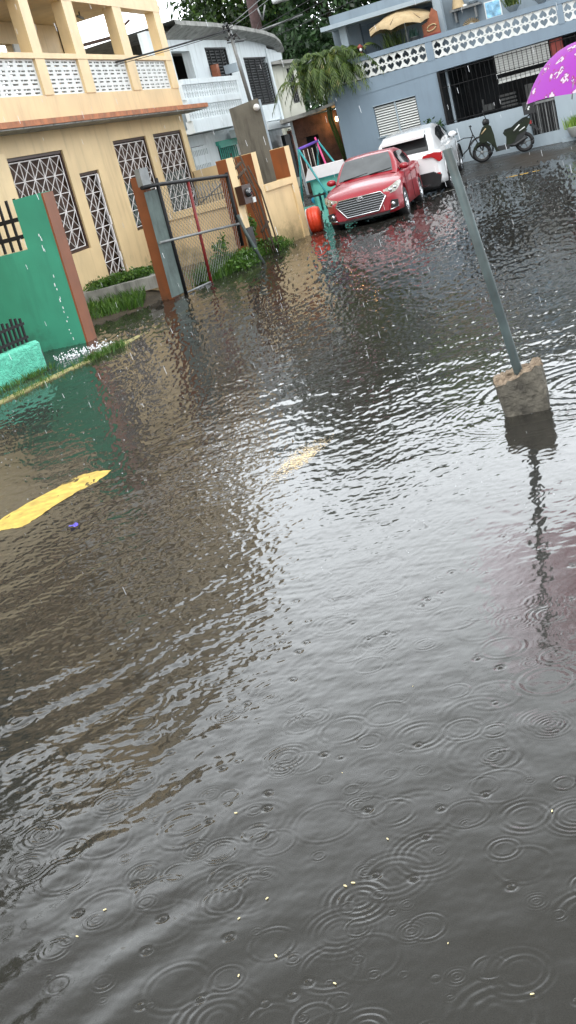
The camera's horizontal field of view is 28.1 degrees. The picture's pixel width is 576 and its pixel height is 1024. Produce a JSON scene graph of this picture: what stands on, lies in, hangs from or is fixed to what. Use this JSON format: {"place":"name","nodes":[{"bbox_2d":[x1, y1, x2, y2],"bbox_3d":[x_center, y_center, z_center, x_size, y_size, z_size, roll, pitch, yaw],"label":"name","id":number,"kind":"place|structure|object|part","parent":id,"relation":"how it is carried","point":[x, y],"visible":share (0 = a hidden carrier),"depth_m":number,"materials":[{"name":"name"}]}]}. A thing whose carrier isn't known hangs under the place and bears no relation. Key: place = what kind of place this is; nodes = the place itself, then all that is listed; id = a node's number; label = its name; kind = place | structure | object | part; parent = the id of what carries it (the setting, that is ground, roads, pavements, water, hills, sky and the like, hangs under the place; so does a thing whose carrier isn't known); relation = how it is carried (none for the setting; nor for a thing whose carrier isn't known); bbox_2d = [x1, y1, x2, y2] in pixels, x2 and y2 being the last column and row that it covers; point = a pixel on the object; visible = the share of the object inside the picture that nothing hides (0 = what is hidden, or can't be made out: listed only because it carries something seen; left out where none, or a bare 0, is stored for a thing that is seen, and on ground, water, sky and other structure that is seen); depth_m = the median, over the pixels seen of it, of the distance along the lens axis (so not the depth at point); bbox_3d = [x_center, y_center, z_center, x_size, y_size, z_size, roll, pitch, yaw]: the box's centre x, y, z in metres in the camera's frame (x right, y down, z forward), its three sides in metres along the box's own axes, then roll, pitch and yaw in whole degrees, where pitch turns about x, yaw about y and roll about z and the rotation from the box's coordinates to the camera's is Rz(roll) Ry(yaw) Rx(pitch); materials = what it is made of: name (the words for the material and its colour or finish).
{"place":"outdoors","nodes":[
{"label":"outdoors","id":0,"kind":"place"},
{"bbox_2d":[38,234,73,339],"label":"falling water","id":1,"kind":"structure","parent":0,"point":[53,275],"depth_m":16.81,"materials":[{"name":"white liquid"}]},
{"bbox_2d":[86,284,145,319],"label":"bank grass","id":2,"kind":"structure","parent":0,"point":[123,302],"depth_m":20.57,"materials":[{"name":"green plant"}]},
{"bbox_2d":[91,290,161,325],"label":"soil bank","id":3,"kind":"structure","parent":0,"point":[152,297],"depth_m":20.53,"materials":[{"name":"brown soil"}]},
{"bbox_2d":[0,0,368,109],"label":"sky","id":4,"kind":"structure","parent":0,"point":[97,24],"materials":[{"name":"white"}]},
{"bbox_2d":[0,150,575,1023],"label":"water","id":5,"kind":"structure","parent":0,"point":[214,636],"depth_m":5.21,"materials":[{"name":"liquid"}]},
{"bbox_2d":[0,470,110,530],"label":"road marking","id":6,"kind":"object","parent":5,"relation":"on","point":[27,513],"visible":1,"depth_m":8.85,"materials":[{"name":"paint"}]},
{"bbox_2d":[53,335,117,360],"bbox_3d":[-2.902,-2.380,16.695,1.067,0.114,0.486,-20,18,-17],"label":"roof water splash","id":7,"kind":"object","parent":5,"relation":"on","point":[83,350],"visible":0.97,"depth_m":16.64,"materials":[{"name":"white liquid"}]},
{"bbox_2d":[230,153,278,252],"bbox_3d":[-0.736,-6.434,23.993,0.659,2.129,0.678,-15,17,0],"label":"gate","id":8,"kind":"object","parent":5,"relation":"on","point":[266,224],"visible":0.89,"depth_m":23.99,"materials":[{"name":"brown metal"}]},
{"bbox_2d":[1,177,570,675],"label":"rain splashes","id":9,"kind":"object","parent":5,"relation":"on","point":[313,375],"visible":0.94,"depth_m":12.53,"materials":[{"name":"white liquid"}]},
{"bbox_2d":[265,439,331,483],"bbox_3d":[0.068,-0.370,8.176,0.273,0.001,1.123,-6,19,25],"label":"road marking","id":10,"kind":"object","parent":5,"relation":"on","point":[294,465],"visible":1,"depth_m":8.16,"materials":[{"name":"yellow paint"}]},
{"bbox_2d":[305,206,323,232],"bbox_3d":[0.647,-6.825,26.884,0.385,0.603,0.600,-11,18,13],"label":"plastic drum","id":11,"kind":"object","parent":5,"relation":"on","point":[314,219],"visible":0.98,"depth_m":26.67,"materials":[{"name":"red plastic"}]},
{"bbox_2d":[0,0,575,593],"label":"raindrops","id":12,"kind":"object","parent":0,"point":[248,190],"visible":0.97,"depth_m":10.98,"materials":[{"name":"white"}]},
{"bbox_2d":[304,205,330,226],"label":"play floor","id":13,"kind":"structure","parent":0,"point":[325,214],"depth_m":30.47,"materials":[{"name":"teal plastic"}]},
{"bbox_2d":[297,137,333,206],"bbox_3d":[0.851,-9.149,31.465,1.429,2.054,2.471,-25,20,-30],"label":"swing set","id":14,"kind":"object","parent":13,"relation":"on","point":[318,143],"visible":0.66,"depth_m":31.30,"materials":[{"name":"pink plastic"}]},
{"bbox_2d":[305,159,343,210],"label":"toy house","id":15,"kind":"structure","parent":13,"relation":"on","point":[326,172],"depth_m":31.00,"materials":[{"name":"teal plastic"}]},
{"bbox_2d":[299,140,575,206],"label":"road","id":16,"kind":"structure","parent":0,"point":[473,170],"depth_m":31.32,"materials":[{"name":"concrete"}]},
{"bbox_2d":[0,318,46,388],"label":"stucco planter wall","id":17,"kind":"structure","parent":16,"relation":"on","point":[26,357],"depth_m":15.67,"materials":[{"name":"teal paint"}]},
{"bbox_2d":[0,191,96,353],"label":"green wall","id":18,"kind":"structure","parent":16,"relation":"on","point":[30,296],"depth_m":17.65,"materials":[{"name":"paint"}]},
{"bbox_2d":[0,327,155,403],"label":"kerb","id":19,"kind":"structure","parent":16,"relation":"on","point":[12,396],"depth_m":15.05,"materials":[{"name":"yellow concrete"}]},
{"bbox_2d":[0,338,129,405],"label":"kerb grass","id":20,"kind":"structure","parent":19,"relation":"on","point":[104,351],"depth_m":15.64,"materials":[{"name":"green plant"}]},
{"bbox_2d":[0,0,207,289],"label":"peach house","id":21,"kind":"structure","parent":16,"relation":"on","point":[78,164],"depth_m":23.65,"materials":[{"name":"paint"}]},
{"bbox_2d":[7,150,89,253],"bbox_3d":[-4.461,-5.649,21.355,0.115,1.886,2.376,-9,18,17],"label":"window","id":22,"kind":"structure","parent":21,"relation":"in","point":[42,174],"depth_m":21.82,"materials":[{"name":"white metal"}]},
{"bbox_2d":[79,170,125,275],"bbox_3d":[-3.814,-5.829,23.491,0.150,2.156,0.996,-9,18,17],"label":"door","id":23,"kind":"structure","parent":21,"relation":"in","point":[88,183],"depth_m":23.62,"materials":[{"name":"white metal"}]},
{"bbox_2d":[83,273,157,302],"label":"porch slab","id":24,"kind":"structure","parent":21,"relation":"attached to","point":[149,281],"depth_m":21.41,"materials":[{"name":"grey concrete"}]},
{"bbox_2d":[83,261,154,291],"bbox_3d":[-3.107,-4.460,21.921,1.912,0.424,1.060,-15,17,0],"label":"hedge","id":25,"kind":"object","parent":24,"relation":"on","point":[126,276],"visible":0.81,"depth_m":21.62,"materials":[{"name":"green plant"}]},
{"bbox_2d":[13,29,227,85],"bbox_3d":[-5.389,-8.987,23.732,1.262,0.381,10.906,3,25,45],"label":"overhead wire","id":26,"kind":"object","parent":21,"relation":"attached to","point":[169,47],"visible":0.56,"depth_m":26.08,"materials":[{"name":"black plastic"}]},
{"bbox_2d":[113,136,155,229],"bbox_3d":[-3.354,-7.358,25.785,0.115,1.916,2.066,-9,18,17],"label":"window","id":27,"kind":"structure","parent":21,"relation":"in","point":[130,155],"depth_m":25.54,"materials":[{"name":"white metal"}]},
{"bbox_2d":[114,32,226,65],"bbox_3d":[-5.305,-8.954,23.739,1.141,0.362,10.711,3,25,45],"label":"overhead wire","id":28,"kind":"object","parent":21,"relation":"attached to","point":[169,50],"visible":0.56,"depth_m":26.02,"materials":[{"name":"black plastic"}]},
{"bbox_2d":[153,130,198,211],"bbox_3d":[-2.768,-8.273,28.136,0.115,1.926,2.106,-9,18,17],"label":"window","id":29,"kind":"structure","parent":21,"relation":"in","point":[170,155],"depth_m":28.21,"materials":[{"name":"white metal"}]},
{"bbox_2d":[81,25,131,90],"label":"tin roofed house","id":30,"kind":"structure","parent":16,"relation":"on","point":[83,37],"depth_m":34.87,"materials":[{"name":"paint"}]},
{"bbox_2d":[125,19,146,54],"bbox_3d":[-3.822,-11.522,35.109,1.423,6.530,1.844,-15,17,0],"label":"rusty lean to","id":31,"kind":"object","parent":16,"relation":"on","point":[136,50],"visible":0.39,"depth_m":33.82,"materials":[{"name":"metal"}]},
{"bbox_2d":[130,177,178,300],"bbox_3d":[-2.366,-4.829,20.567,0.270,2.280,0.250,-9,18,19],"label":"gate post","id":32,"kind":"object","parent":16,"relation":"on","point":[152,245],"visible":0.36,"depth_m":20.45,"materials":[{"name":"orange paint"}]},
{"bbox_2d":[134,167,151,187],"bbox_3d":[-2.528,-5.824,20.055,0.100,0.300,0.310,-6,19,25],"label":"junction box","id":33,"kind":"object","parent":32,"relation":"attached to","point":[142,176],"visible":0.93,"depth_m":19.96,"materials":[{"name":"grey metal"}]},
{"bbox_2d":[85,19,304,191],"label":"white house","id":34,"kind":"structure","parent":16,"relation":"on","point":[207,71],"depth_m":34.09,"materials":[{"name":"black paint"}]},
{"bbox_2d":[204,47,231,76],"bbox_3d":[-2.127,-13.419,34.969,0.140,1.250,1.866,-8,19,21],"label":"window","id":35,"kind":"structure","parent":34,"relation":"in","point":[214,55],"depth_m":35.12,"materials":[{"name":"black metal"}]},
{"bbox_2d":[243,57,275,104],"bbox_3d":[-0.978,-14.277,38.249,0.140,1.530,2.466,-8,19,21],"label":"window","id":36,"kind":"structure","parent":34,"relation":"in","point":[258,78],"depth_m":38.37,"materials":[{"name":"black metal"}]},
{"bbox_2d":[168,180,237,266],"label":"garden wall","id":37,"kind":"structure","parent":16,"relation":"on","point":[209,219],"depth_m":26.62,"materials":[{"name":"beige paint"}]},
{"bbox_2d":[193,165,224,204],"bbox_3d":[-1.730,-7.782,29.463,0.870,2.050,0.200,-15,17,0],"label":"boundary screen","id":38,"kind":"object","parent":16,"relation":"on","point":[210,171],"visible":0.21,"depth_m":29.17,"materials":[{"name":"beige paint"}]},
{"bbox_2d":[159,0,335,33],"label":"leafy tree","id":39,"kind":"object","parent":16,"relation":"on","point":[208,10],"visible":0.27,"depth_m":53.85,"materials":[{"name":"green plant"}]},
{"bbox_2d":[246,226,257,255],"bbox_3d":[-0.815,-5.382,23.509,0.340,0.800,0.380,-5,20,29],"label":"pillar footing","id":40,"kind":"object","parent":16,"relation":"on","point":[250,231],"visible":0.18,"depth_m":23.35,"materials":[{"name":"grey concrete"}]},
{"bbox_2d":[216,157,249,250],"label":"peach pillar","id":41,"kind":"structure","parent":40,"relation":"on","point":[224,166],"depth_m":23.09,"materials":[{"name":"orange paint"}]},
{"bbox_2d":[235,183,255,205],"bbox_3d":[-0.831,-6.398,23.213,0.227,0.380,0.440,-5,20,29],"label":"meter box","id":42,"kind":"object","parent":41,"relation":"attached to","point":[244,195],"visible":0.98,"depth_m":23.08,"materials":[{"name":"white paint"}]},
{"bbox_2d":[229,98,276,183],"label":"cement block tower","id":43,"kind":"structure","parent":16,"relation":"on","point":[249,124],"depth_m":27.58,"materials":[{"name":"grey paint"}]},
{"bbox_2d":[222,22,251,101],"bbox_3d":[-1.143,-10.607,27.186,0.468,1.835,0.280,-15,17,0],"label":"service mast","id":44,"kind":"object","parent":43,"relation":"on","point":[232,38],"visible":1,"depth_m":27.19,"materials":[{"name":"grey metal"}]},
{"bbox_2d":[226,0,259,27],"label":"overhead wire","id":45,"kind":"object","parent":44,"relation":"attached to","point":[242,14],"visible":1,"depth_m":27.78,"materials":[{"name":"black plastic"}]},
{"bbox_2d":[228,0,267,29],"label":"overhead wire","id":46,"kind":"object","parent":44,"relation":"attached to","point":[247,15],"visible":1,"depth_m":28.09,"materials":[{"name":"black plastic"}]},
{"bbox_2d":[253,104,259,110],"bbox_3d":[-0.749,-9.593,27.329,0.160,0.156,0.155,-15,17,0],"label":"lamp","id":47,"kind":"object","parent":43,"relation":"attached to","point":[256,107],"visible":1,"depth_m":27.27,"materials":[{"name":"white glass"}]},
{"bbox_2d":[234,145,309,246],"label":"peach boundary wall","id":48,"kind":"structure","parent":16,"relation":"on","point":[283,201],"depth_m":25.76,"materials":[{"name":"beige paint"}]},
{"bbox_2d":[246,0,302,29],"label":"utility pole","id":49,"kind":"object","parent":16,"relation":"on","point":[255,16],"visible":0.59,"depth_m":50.67,"materials":[{"name":"brown wood"}]},
{"bbox_2d":[259,0,308,28],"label":"overhead wire","id":50,"kind":"object","parent":49,"relation":"attached to","point":[284,14],"visible":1,"depth_m":49.66,"materials":[{"name":"black plastic"}]},
{"bbox_2d":[266,0,323,30],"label":"overhead wire","id":51,"kind":"object","parent":49,"relation":"attached to","point":[295,15],"visible":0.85,"depth_m":49.36,"materials":[{"name":"black plastic"}]},
{"bbox_2d":[275,0,353,35],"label":"overhead wire","id":52,"kind":"object","parent":49,"relation":"attached to","point":[315,18],"visible":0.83,"depth_m":48.80,"materials":[{"name":"black plastic"}]},
{"bbox_2d":[271,59,305,186],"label":"stained annex","id":53,"kind":"object","parent":16,"relation":"on","point":[280,72],"visible":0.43,"depth_m":43.44,"materials":[{"name":"beige paint"}]},
{"bbox_2d":[287,68,299,103],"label":"window","id":54,"kind":"structure","parent":53,"relation":"in","point":[297,97],"depth_m":43.67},
{"bbox_2d":[215,0,380,114],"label":"leafy tree","id":55,"kind":"object","parent":16,"relation":"on","point":[299,42],"visible":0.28,"depth_m":52.36,"materials":[{"name":"green plant"}]},
{"bbox_2d":[280,107,345,194],"bbox_3d":[1.030,-11.506,37.088,1.900,2.760,2.500,-13,17,7],"label":"brick passage","id":56,"kind":"object","parent":16,"relation":"on","point":[307,127],"visible":0.45,"depth_m":36.20,"materials":[{"name":"grey paint"}]},
{"bbox_2d":[306,134,324,166],"bbox_3d":[1.014,-11.179,37.198,0.500,2.100,0.100,-13,17,7],"label":"doorway","id":57,"kind":"structure","parent":56,"relation":"in","point":[309,139],"depth_m":37.00,"materials":[{"name":"black"}]},
{"bbox_2d":[272,42,390,161],"bbox_3d":[1.627,-11.808,34.500,3.200,3.975,2.824,-28,21,-35],"label":"areca palm","id":58,"kind":"object","parent":16,"relation":"on","point":[337,65],"visible":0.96,"depth_m":33.84,"materials":[{"name":"green plant"}]},
{"bbox_2d":[324,147,423,229],"bbox_3d":[2.035,-7.658,26.970,1.939,1.471,4.487,-9,18,17],"label":"red sedan","id":59,"kind":"object","parent":16,"relation":"on","point":[369,184],"visible":0.98,"depth_m":25.57,"materials":[{"name":"paint"}]},
{"bbox_3d":[2.471,-8.036,26.272,0.171,0.370,0.750,-9,18,17],"label":"side window","id":60,"kind":"part","parent":59,"relation":"part of","materials":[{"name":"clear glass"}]},
{"bbox_3d":[2.664,-8.334,27.044,0.171,0.370,0.850,-9,18,17],"label":"side window","id":61,"kind":"part","parent":59,"relation":"part of","materials":[{"name":"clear glass"}]},
{"bbox_2d":[378,123,463,191],"bbox_3d":[3.495,-9.505,30.945,2.063,1.639,4.725,-9,22,18],"label":"white suv","id":62,"kind":"object","parent":16,"relation":"on","point":[425,145],"visible":0.45,"depth_m":29.03,"materials":[{"name":"paint"}]},
{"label":"rear window","id":63,"kind":"part","parent":62,"relation":"part of","materials":[{"name":"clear glass"}]},
{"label":"side window","id":64,"kind":"part","parent":62,"relation":"part of","materials":[{"name":"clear glass"}]},
{"bbox_2d":[423,116,446,131],"bbox_3d":[4.327,-10.720,33.454,0.765,1.454,0.679,-15,17,0],"label":"porch shrub","id":65,"kind":"object","parent":16,"relation":"on","point":[439,123],"visible":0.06,"depth_m":33.33,"materials":[{"name":"green plant"}]},
{"bbox_2d":[319,0,575,161],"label":"grey house","id":66,"kind":"structure","parent":16,"relation":"on","point":[404,93],"depth_m":33.45,"materials":[{"name":"blue paint"}]},
{"bbox_2d":[357,44,362,55],"bbox_3d":[2.124,-13.530,33.757,0.179,0.340,0.195,2,24,42],"label":"garden figurine","id":67,"kind":"object","parent":66,"relation":"on","point":[359,47],"visible":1,"depth_m":33.69,"materials":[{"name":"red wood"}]},
{"bbox_2d":[379,25,405,59],"bbox_3d":[3.098,-13.773,33.693,0.920,0.950,0.949,-15,17,0],"label":"potted plant","id":68,"kind":"object","parent":66,"relation":"on","point":[393,41],"visible":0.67,"depth_m":33.56,"materials":[{"name":"green plant"}]},
{"bbox_2d":[372,95,420,138],"bbox_3d":[3.247,-11.673,34.046,1.400,0.930,0.210,-6,19,27],"label":"window","id":69,"kind":"structure","parent":66,"relation":"in","point":[393,116],"depth_m":34.04,"materials":[{"name":"white paint"}]},
{"bbox_2d":[369,7,429,64],"bbox_3d":[3.478,-13.942,33.737,2.087,1.650,1.976,-12,17,8],"label":"patio umbrella","id":70,"kind":"object","parent":66,"relation":"on","point":[405,17],"visible":0.77,"depth_m":33.01,"materials":[{"name":"beige fabric"}]},
{"bbox_2d":[409,27,418,48],"bbox_3d":[3.672,-13.763,33.417,0.295,0.615,0.359,-5,20,29],"label":"potted plant","id":71,"kind":"object","parent":66,"relation":"on","point":[413,35],"visible":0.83,"depth_m":33.33,"materials":[{"name":"green plant"}]},
{"bbox_2d":[406,21,427,64],"bbox_3d":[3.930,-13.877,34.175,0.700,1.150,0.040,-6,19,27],"label":"chair","id":72,"kind":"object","parent":66,"relation":"in","point":[418,26],"depth_m":34.16,"materials":[{"name":"grey paint"}]},
{"bbox_2d":[422,8,440,37],"bbox_3d":[4.062,-13.958,32.937,0.540,0.770,0.085,-6,19,27],"label":"wall plaque","id":73,"kind":"object","parent":66,"relation":"on","point":[430,26],"visible":1,"depth_m":32.92,"materials":[{"name":"ceramic"}]},
{"bbox_2d":[449,2,481,22],"bbox_3d":[5.154,-14.396,33.251,0.900,0.360,0.277,-6,19,27],"label":"wall shelf","id":74,"kind":"object","parent":66,"relation":"attached to","point":[474,5],"depth_m":33.15,"materials":[{"name":"grey metal"}]},
{"bbox_2d":[452,0,463,9],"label":"lamp shade","id":75,"kind":"object","parent":74,"relation":"on","point":[457,4],"visible":1,"depth_m":33.12,"materials":[{"name":"beige fabric"}]},
{"bbox_2d":[463,17,479,28],"bbox_3d":[5.326,-14.137,33.426,0.560,0.367,0.041,-6,19,27],"label":"sunburst mirror","id":76,"kind":"object","parent":66,"relation":"attached to","point":[471,21],"visible":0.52,"depth_m":33.39,"materials":[{"name":"beige metal"}]},
{"bbox_2d":[484,0,502,18],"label":"framed picture","id":77,"kind":"object","parent":66,"relation":"attached to","point":[495,11],"visible":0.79,"depth_m":33.04,"materials":[{"name":"blue paint"}]},
{"bbox_2d":[498,0,520,11],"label":"potted plant","id":78,"kind":"object","parent":66,"relation":"on","point":[512,5],"visible":1,"depth_m":31.62,"materials":[{"name":"green plant"}]},
{"bbox_2d":[535,0,545,3],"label":"potted plant","id":79,"kind":"object","parent":66,"relation":"on","point":[540,1],"visible":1,"depth_m":31.30,"materials":[{"name":"green plant"}]},
{"bbox_2d":[447,125,493,159],"bbox_3d":[4.942,-10.343,32.689,1.718,1.039,0.605,-10,18,15],"label":"bicycle","id":80,"kind":"object","parent":16,"relation":"on","point":[471,143],"visible":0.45,"depth_m":32.58,"materials":[{"name":"metal"}]},
{"bbox_2d":[442,147,549,416],"bbox_3d":[1.409,-1.508,7.683,0.379,1.884,0.292,-10,18,15],"label":"post","id":81,"kind":"object","parent":16,"relation":"on","point":[521,389],"visible":0.95,"depth_m":7.74,"materials":[{"name":"metal"}]},
{"bbox_2d":[472,102,540,161],"bbox_3d":[6.029,-10.620,32.138,1.944,1.367,0.637,-11,18,13],"label":"scooter","id":82,"kind":"object","parent":16,"relation":"on","point":[516,134],"visible":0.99,"depth_m":32.06,"materials":[{"name":"metal"}]},
{"bbox_2d":[562,136,575,142],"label":"porch step","id":83,"kind":"object","parent":16,"relation":"on","point":[567,139],"visible":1,"depth_m":32.16,"materials":[{"name":"grey paint"}]},
{"bbox_2d":[561,113,575,136],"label":"planter bowl","id":84,"kind":"object","parent":83,"relation":"on","point":[571,127],"visible":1,"depth_m":31.74,"materials":[{"name":"white paint"}]},
{"bbox_2d":[525,42,575,109],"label":"purple umbrella","id":85,"kind":"object","parent":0,"point":[556,76],"visible":1,"depth_m":6.06,"materials":[{"name":"fabric"}]},
{"label":"pavement","id":86,"kind":"structure","parent":0,"visible":0},
{"bbox_2d":[140,172,243,297],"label":"chain link gate","id":87,"kind":"structure","parent":86,"relation":"on","point":[163,231],"depth_m":20.82,"materials":[{"name":"black metal"}]},
{"bbox_2d":[182,213,294,284],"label":"gate weeds","id":88,"kind":"object","parent":86,"relation":"on","point":[237,261],"visible":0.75,"depth_m":22.61,"materials":[{"name":"green plant"}]},
{"bbox_2d":[237,214,264,263],"bbox_3d":[-0.746,-5.364,22.799,0.135,1.080,0.508,-27,21,-35],"label":"leaning post","id":89,"kind":"object","parent":86,"relation":"on","point":[248,237],"visible":0.79,"depth_m":22.76,"materials":[{"name":"grey metal"}]},
{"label":"overhead wire","id":90,"kind":"object","parent":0,"visible":0},
{"bbox_2d":[272,0,287,3],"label":"street light","id":91,"kind":"object","parent":90,"relation":"hanging from","point":[276,1],"visible":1,"depth_m":49.70,"materials":[{"name":"white paint"}]}
]}

